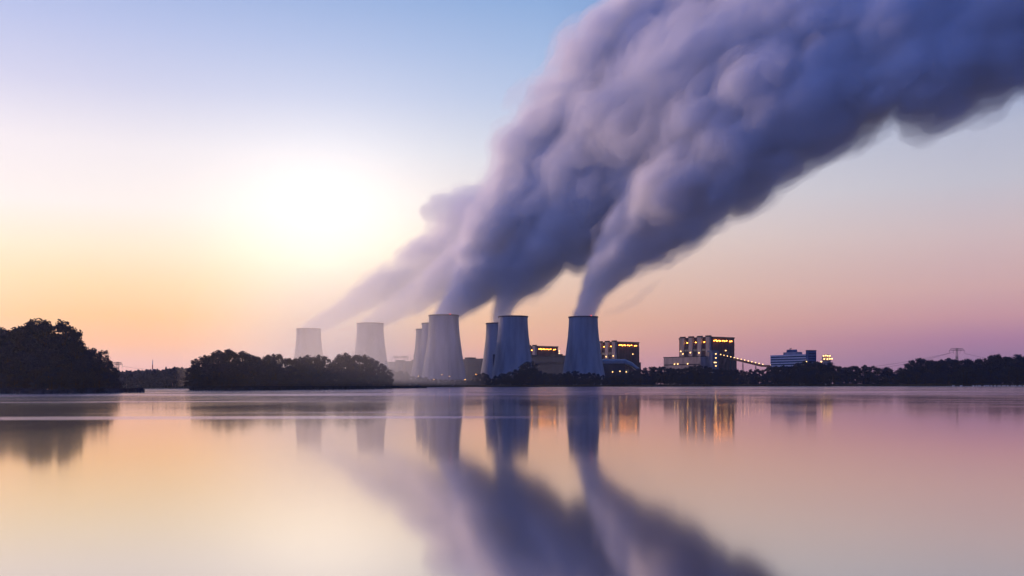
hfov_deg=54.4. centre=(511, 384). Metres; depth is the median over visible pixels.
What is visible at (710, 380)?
shrub
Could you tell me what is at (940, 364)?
tree
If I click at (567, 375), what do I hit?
tree
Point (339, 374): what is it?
shrub
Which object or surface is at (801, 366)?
tree
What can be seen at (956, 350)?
electricity pylon
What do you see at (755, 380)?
shrub
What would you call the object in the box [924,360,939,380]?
tree
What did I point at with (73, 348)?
tree
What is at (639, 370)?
tree
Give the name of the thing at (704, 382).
shrub
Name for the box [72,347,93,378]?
tree
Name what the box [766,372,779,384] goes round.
shrub
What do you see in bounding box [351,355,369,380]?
tree
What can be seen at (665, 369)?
tree
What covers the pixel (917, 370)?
tree
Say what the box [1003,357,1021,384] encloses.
tree
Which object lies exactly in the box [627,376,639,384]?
shrub
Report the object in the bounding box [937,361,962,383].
tree
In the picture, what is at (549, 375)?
tree
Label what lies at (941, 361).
tree
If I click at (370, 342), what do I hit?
cooling tower
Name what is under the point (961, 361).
tree
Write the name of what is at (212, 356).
tree
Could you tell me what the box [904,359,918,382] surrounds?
tree
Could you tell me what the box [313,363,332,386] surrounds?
shrub
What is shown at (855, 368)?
tree
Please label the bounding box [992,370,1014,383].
shrub
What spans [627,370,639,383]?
tree
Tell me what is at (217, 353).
tree
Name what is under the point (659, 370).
tree
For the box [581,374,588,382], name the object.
tree
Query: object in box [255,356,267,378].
tree
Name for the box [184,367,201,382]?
tree
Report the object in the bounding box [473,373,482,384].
tree
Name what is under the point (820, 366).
tree
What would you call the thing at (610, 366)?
conveyor hall
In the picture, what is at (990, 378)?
shrub
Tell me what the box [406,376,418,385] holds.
tree
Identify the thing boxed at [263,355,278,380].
tree
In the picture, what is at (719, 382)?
shrub
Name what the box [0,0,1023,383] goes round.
sky
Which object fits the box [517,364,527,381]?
tree
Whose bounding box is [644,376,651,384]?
shrub
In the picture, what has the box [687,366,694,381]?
tree
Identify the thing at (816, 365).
tree
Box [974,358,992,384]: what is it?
tree
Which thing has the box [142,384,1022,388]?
ground
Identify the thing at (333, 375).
shrub
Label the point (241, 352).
tree
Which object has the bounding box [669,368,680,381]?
tree
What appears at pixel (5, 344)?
tree
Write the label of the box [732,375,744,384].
shrub
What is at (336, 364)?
tree
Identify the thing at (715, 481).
lake water
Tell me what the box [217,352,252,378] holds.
tree
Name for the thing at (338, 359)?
tree
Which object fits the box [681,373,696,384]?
shrub
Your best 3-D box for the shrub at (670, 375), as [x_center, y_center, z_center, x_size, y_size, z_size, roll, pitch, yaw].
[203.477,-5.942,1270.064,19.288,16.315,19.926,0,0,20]
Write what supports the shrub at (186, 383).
on the island ground
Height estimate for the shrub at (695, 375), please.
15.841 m
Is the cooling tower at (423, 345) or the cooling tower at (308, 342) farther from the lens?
the cooling tower at (308, 342)
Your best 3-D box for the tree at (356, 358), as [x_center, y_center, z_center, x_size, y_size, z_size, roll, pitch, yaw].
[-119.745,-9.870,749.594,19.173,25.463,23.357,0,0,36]
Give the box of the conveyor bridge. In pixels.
[719,354,769,381]
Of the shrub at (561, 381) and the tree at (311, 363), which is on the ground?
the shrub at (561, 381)
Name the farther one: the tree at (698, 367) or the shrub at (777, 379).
the tree at (698, 367)
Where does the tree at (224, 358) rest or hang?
on the island ground
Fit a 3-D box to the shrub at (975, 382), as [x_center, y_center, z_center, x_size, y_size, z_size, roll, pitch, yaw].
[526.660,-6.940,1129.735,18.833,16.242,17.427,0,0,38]
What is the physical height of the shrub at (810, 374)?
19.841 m
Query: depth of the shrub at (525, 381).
1268.43 m
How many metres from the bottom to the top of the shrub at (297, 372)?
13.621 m
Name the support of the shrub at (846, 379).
on the ground
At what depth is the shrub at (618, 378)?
1272.95 m
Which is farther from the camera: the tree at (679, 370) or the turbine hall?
the turbine hall
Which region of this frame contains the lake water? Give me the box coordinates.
[0,386,1023,575]
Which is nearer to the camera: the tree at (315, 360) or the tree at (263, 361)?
the tree at (263, 361)
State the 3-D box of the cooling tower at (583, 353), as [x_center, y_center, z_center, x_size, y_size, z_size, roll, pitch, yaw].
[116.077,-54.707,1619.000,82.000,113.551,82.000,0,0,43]
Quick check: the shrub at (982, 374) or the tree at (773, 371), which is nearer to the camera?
the shrub at (982, 374)
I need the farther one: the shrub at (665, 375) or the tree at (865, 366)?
the shrub at (665, 375)
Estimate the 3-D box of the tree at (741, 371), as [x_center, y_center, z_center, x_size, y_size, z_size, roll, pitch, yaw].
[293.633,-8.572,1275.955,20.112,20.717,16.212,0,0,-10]
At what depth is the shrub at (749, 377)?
1259.58 m
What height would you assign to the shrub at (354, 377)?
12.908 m
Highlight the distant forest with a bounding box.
[113,366,190,387]
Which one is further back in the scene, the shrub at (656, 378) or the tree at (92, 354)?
the shrub at (656, 378)
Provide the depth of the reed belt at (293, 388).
631.20 m
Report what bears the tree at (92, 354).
on the island ground
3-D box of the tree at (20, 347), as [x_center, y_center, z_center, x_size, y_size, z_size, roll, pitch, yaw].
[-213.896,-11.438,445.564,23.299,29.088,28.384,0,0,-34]
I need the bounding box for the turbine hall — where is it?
[387,354,564,384]
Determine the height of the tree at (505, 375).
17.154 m
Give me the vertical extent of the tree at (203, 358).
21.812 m
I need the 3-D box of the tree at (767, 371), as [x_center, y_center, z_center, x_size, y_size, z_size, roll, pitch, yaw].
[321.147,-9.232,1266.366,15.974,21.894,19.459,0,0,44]
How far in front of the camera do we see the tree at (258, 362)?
631.21 m
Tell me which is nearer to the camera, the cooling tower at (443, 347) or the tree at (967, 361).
the tree at (967, 361)
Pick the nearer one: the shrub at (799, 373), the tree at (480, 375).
the shrub at (799, 373)
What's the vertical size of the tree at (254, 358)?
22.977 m
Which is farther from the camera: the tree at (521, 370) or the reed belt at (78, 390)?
the tree at (521, 370)
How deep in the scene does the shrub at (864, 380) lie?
1184.66 m
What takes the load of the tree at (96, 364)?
on the island ground
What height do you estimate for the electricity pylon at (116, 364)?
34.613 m
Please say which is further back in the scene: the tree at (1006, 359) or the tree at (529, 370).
the tree at (529, 370)
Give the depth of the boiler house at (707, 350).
1776.39 m
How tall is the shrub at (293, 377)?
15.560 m
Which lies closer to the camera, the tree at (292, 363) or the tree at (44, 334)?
the tree at (44, 334)
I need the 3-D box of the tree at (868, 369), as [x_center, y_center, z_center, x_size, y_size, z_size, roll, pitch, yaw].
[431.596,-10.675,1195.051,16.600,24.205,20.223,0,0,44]
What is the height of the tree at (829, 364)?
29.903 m
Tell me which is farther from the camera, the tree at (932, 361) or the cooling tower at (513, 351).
the cooling tower at (513, 351)
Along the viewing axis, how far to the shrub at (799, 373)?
1230.91 m
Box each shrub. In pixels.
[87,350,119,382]
[181,368,202,386]
[191,380,205,387]
[283,366,302,386]
[290,370,309,386]
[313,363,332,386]
[328,370,338,386]
[335,368,346,385]
[346,371,360,386]
[351,372,365,385]
[358,372,373,386]
[371,369,387,385]
[499,378,508,384]
[520,376,529,384]
[538,378,549,385]
[557,379,565,384]
[565,377,572,385]
[572,377,580,384]
[592,377,600,384]
[608,378,617,384]
[614,376,622,384]
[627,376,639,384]
[635,375,645,384]
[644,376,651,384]
[652,376,663,384]
[658,374,672,384]
[664,374,677,384]
[669,374,685,384]
[676,376,687,384]
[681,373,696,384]
[688,374,701,384]
[695,372,710,384]
[705,376,715,384]
[713,373,723,384]
[724,375,735,383]
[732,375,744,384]
[735,376,746,383]
[744,375,753,384]
[749,373,759,384]
[760,375,771,384]
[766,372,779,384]
[771,374,782,384]
[779,373,794,383]
[790,369,806,384]
[803,370,820,383]
[806,371,826,384]
[815,371,831,383]
[824,370,844,384]
[835,372,845,384]
[843,376,852,383]
[851,376,862,383]
[859,374,869,383]
[865,373,879,384]
[879,376,889,383]
[886,374,899,384]
[892,375,902,384]
[897,373,909,383]
[902,375,914,384]
[919,373,932,384]
[926,372,937,384]
[930,371,943,383]
[937,373,949,383]
[941,371,955,384]
[948,371,967,384]
[950,367,977,383]
[968,371,984,383]
[974,369,990,383]
[981,372,1001,383]
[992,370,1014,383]
[992,371,1005,384]
[995,365,1019,384]
[1007,366,1023,383]
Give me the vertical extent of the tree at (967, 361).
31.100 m
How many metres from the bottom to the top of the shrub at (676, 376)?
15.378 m
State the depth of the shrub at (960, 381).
1128.96 m
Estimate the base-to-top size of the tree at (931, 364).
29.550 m
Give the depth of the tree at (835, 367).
1231.16 m
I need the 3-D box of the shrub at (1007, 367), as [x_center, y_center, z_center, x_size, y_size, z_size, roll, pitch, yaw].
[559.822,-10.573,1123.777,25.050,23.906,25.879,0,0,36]
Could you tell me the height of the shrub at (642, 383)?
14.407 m
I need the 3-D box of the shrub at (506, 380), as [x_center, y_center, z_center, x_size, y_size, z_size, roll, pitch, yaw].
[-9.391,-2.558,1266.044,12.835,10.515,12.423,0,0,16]
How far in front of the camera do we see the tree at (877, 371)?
1188.04 m
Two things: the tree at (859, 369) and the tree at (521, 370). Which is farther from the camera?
the tree at (521, 370)
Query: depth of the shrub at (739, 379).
1259.82 m
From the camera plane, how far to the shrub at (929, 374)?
1144.30 m
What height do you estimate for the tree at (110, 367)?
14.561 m
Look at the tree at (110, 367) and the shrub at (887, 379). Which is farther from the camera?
the shrub at (887, 379)
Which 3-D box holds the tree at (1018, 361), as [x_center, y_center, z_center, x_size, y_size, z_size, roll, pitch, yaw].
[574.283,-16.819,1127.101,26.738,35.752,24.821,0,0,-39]
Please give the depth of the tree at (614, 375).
1281.69 m
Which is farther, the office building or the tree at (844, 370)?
the office building
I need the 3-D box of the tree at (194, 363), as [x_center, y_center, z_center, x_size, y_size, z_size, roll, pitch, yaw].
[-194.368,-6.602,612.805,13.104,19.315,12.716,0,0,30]
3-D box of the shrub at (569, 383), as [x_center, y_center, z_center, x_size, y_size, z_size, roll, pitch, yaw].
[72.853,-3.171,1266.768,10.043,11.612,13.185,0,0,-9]
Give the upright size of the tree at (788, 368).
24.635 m
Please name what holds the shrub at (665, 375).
on the ground
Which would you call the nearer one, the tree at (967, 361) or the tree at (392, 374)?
the tree at (392, 374)
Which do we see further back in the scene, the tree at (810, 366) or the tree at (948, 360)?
the tree at (810, 366)
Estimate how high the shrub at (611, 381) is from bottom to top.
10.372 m
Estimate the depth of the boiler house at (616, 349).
1969.77 m
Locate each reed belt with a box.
[0,388,144,392]
[189,386,426,389]
[393,383,1023,386]
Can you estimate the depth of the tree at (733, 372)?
1276.56 m
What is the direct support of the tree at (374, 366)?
on the island ground
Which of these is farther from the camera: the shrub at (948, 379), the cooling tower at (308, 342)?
the cooling tower at (308, 342)
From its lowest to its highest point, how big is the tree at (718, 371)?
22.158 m
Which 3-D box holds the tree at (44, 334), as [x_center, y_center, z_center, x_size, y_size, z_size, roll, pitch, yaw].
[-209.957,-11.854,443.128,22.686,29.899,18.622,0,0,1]
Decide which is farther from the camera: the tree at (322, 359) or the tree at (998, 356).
the tree at (998, 356)
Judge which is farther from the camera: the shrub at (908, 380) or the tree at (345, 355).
the shrub at (908, 380)
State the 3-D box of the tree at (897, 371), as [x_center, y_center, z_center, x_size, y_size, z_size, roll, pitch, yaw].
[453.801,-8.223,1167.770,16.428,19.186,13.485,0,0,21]
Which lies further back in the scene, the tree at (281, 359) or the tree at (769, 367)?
the tree at (769, 367)
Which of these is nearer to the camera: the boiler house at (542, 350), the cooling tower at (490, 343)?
the cooling tower at (490, 343)
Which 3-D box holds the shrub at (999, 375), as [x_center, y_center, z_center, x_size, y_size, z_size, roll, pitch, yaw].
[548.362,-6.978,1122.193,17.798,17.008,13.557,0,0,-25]
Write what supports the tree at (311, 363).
on the island ground
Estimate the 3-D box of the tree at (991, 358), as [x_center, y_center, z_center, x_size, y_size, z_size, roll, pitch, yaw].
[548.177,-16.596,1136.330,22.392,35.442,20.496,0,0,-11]
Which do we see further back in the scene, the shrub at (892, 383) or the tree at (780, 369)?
the tree at (780, 369)
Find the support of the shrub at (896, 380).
on the ground
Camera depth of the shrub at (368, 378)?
754.60 m
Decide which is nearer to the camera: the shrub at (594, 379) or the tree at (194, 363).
the tree at (194, 363)
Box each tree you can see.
[0,325,36,360]
[0,326,21,382]
[5,324,44,371]
[7,329,43,365]
[18,318,45,357]
[21,318,59,369]
[35,330,61,357]
[43,319,85,364]
[52,331,91,388]
[54,341,86,377]
[67,326,84,375]
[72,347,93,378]
[84,348,104,382]
[98,358,116,382]
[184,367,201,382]
[186,358,201,378]
[198,352,228,377]
[198,355,214,378]
[202,350,231,379]
[215,349,246,375]
[216,348,240,377]
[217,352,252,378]
[231,351,255,377]
[241,354,256,379]
[246,355,265,378]
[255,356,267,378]
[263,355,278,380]
[272,354,291,378]
[279,358,298,378]
[285,359,300,379]
[295,356,309,375]
[303,355,316,377]
[303,357,315,380]
[310,357,322,384]
[314,354,327,379]
[318,356,338,386]
[327,355,350,380]
[327,361,343,381]
[338,352,359,377]
[350,355,367,384]
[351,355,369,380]
[354,354,373,377]
[366,358,375,380]
[370,358,380,380]
[373,360,386,381]
[378,365,392,382]
[386,372,394,383]
[393,372,404,384]
[397,370,405,384]
[404,371,410,384]
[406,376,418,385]
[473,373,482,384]
[475,373,488,383]
[482,374,490,383]
[499,373,511,384]
[504,372,517,382]
[517,361,538,382]
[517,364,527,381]
[537,370,543,382]
[544,373,555,384]
[555,373,564,383]
[565,371,572,382]
[568,371,579,384]
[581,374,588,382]
[608,373,617,383]
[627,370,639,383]
[632,368,645,381]
[641,367,649,381]
[647,367,654,382]
[651,366,658,381]
[654,367,668,382]
[661,366,671,376]
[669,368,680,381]
[676,368,690,381]
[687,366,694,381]
[690,365,704,383]
[702,365,712,381]
[711,369,720,381]
[728,368,743,381]
[736,370,747,381]
[752,370,759,383]
[759,369,769,382]
[762,366,777,381]
[768,366,784,380]
[772,366,786,381]
[780,366,795,380]
[789,362,806,384]
[796,360,811,379]
[802,361,816,379]
[806,361,826,379]
[807,362,827,380]
[823,362,836,383]
[828,365,840,381]
[837,367,850,380]
[842,366,854,382]
[843,367,853,381]
[851,366,861,384]
[855,366,867,381]
[860,365,871,377]
[865,365,877,378]
[869,368,881,382]
[877,368,891,381]
[892,369,901,381]
[898,363,911,383]
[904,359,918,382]
[911,358,926,383]
[912,362,924,380]
[919,359,931,380]
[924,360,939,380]
[925,360,938,379]
[930,361,949,379]
[932,359,949,379]
[937,358,961,378]
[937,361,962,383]
[949,359,973,378]
[962,358,974,382]
[964,362,978,382]
[970,359,988,379]
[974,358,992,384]
[983,354,997,384]
[990,356,1016,376]
[992,354,1005,383]
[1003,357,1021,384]
[1008,354,1023,381]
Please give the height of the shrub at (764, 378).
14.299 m
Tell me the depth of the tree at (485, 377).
1280.06 m
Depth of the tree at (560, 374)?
1281.14 m
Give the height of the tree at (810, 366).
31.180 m
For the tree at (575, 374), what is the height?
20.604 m
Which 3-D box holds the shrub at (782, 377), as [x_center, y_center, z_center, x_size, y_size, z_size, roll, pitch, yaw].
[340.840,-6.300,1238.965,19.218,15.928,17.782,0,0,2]
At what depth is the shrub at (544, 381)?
1274.03 m
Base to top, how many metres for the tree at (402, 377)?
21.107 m
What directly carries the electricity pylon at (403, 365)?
on the ground
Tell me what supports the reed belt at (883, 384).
on the ground
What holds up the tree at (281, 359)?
on the island ground
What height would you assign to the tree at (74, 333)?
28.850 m
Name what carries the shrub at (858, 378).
on the ground
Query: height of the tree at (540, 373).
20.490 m
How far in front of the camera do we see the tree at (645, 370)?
1280.36 m
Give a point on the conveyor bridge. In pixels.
(743, 361)
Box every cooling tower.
[294,328,322,361]
[354,322,388,369]
[409,328,438,384]
[414,322,454,384]
[421,314,466,385]
[479,322,510,385]
[491,315,531,385]
[562,315,604,384]
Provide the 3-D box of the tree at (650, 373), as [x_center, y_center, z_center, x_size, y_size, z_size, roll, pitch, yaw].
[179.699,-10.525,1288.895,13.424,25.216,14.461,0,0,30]
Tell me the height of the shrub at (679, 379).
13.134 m
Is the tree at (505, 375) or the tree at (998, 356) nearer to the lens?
the tree at (998, 356)
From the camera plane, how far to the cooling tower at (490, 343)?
1767.55 m
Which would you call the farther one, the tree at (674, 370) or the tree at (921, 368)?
the tree at (674, 370)
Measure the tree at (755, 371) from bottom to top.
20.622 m
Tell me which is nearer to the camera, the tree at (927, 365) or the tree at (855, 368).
the tree at (927, 365)
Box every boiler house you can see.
[530,345,559,355]
[599,340,640,383]
[663,335,736,384]
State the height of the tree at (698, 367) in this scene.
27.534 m
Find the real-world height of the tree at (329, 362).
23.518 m
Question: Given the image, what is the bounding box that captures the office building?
[770,348,816,382]
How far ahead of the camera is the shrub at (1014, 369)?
1116.10 m
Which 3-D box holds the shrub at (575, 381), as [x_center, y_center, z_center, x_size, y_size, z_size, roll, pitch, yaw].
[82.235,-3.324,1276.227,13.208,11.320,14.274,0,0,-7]
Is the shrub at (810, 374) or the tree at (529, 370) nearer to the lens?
the shrub at (810, 374)
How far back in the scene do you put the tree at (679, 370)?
1278.53 m
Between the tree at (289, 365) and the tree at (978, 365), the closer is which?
the tree at (289, 365)
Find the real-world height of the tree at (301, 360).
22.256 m
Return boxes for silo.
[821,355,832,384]
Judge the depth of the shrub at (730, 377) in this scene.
1269.52 m
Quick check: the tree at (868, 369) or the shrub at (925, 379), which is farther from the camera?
the tree at (868, 369)
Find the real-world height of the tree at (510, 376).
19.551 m
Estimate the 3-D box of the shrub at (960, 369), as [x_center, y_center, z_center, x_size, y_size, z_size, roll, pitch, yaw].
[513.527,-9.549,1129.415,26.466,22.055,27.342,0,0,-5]
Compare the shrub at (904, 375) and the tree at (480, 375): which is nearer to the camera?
the shrub at (904, 375)
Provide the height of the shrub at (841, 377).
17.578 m
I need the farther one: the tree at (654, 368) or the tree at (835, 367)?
the tree at (654, 368)
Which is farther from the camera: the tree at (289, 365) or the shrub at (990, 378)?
the shrub at (990, 378)
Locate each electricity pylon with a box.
[113,362,122,368]
[402,356,408,385]
[949,348,964,360]
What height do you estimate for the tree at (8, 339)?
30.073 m
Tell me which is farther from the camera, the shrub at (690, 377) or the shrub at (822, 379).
the shrub at (690, 377)
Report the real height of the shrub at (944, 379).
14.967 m
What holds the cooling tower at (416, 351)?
on the ground
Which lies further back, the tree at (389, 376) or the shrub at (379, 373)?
the tree at (389, 376)
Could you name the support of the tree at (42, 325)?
on the island ground
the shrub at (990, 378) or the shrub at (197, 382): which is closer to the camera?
the shrub at (197, 382)
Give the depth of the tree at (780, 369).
1255.28 m
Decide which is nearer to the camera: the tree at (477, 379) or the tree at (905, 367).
the tree at (905, 367)
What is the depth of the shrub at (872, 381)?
1177.46 m
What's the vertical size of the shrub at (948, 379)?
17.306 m
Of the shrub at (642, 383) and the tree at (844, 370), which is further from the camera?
the shrub at (642, 383)
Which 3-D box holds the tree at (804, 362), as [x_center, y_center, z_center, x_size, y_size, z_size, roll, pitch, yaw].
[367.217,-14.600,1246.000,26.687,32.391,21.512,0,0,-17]
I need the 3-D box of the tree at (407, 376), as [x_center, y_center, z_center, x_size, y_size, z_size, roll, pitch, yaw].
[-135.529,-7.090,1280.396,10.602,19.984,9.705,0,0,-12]
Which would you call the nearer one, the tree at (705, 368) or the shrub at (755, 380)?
the shrub at (755, 380)
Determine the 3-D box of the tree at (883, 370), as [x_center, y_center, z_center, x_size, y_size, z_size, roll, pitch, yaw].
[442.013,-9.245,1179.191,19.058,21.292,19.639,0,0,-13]
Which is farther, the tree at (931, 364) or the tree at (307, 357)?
the tree at (931, 364)
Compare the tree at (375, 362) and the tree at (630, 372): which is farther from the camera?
the tree at (630, 372)
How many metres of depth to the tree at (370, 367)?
758.07 m
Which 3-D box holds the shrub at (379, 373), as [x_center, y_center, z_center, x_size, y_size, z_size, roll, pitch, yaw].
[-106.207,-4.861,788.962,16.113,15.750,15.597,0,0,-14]
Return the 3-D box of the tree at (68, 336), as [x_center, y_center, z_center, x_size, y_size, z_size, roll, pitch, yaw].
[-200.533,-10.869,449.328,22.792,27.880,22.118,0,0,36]
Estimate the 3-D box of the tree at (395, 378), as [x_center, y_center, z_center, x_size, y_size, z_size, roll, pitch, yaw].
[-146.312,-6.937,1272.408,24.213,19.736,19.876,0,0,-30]
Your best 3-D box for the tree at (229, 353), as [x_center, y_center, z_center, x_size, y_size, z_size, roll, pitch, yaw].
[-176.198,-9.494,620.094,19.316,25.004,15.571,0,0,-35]
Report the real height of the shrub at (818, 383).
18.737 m
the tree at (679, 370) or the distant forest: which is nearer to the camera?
the distant forest
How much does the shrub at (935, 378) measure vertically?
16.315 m
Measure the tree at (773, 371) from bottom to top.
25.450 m
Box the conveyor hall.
[602,359,639,385]
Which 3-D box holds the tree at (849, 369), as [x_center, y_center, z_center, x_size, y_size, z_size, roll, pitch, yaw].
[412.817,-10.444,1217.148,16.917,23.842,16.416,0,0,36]
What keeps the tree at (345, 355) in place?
on the island ground
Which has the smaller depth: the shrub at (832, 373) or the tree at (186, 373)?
the tree at (186, 373)
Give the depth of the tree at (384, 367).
799.46 m
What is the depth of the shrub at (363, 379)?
740.69 m
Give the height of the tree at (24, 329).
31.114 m
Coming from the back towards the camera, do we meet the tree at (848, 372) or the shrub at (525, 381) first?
the shrub at (525, 381)
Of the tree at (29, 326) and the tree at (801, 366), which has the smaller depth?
the tree at (29, 326)
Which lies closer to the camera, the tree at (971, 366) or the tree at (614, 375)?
the tree at (971, 366)

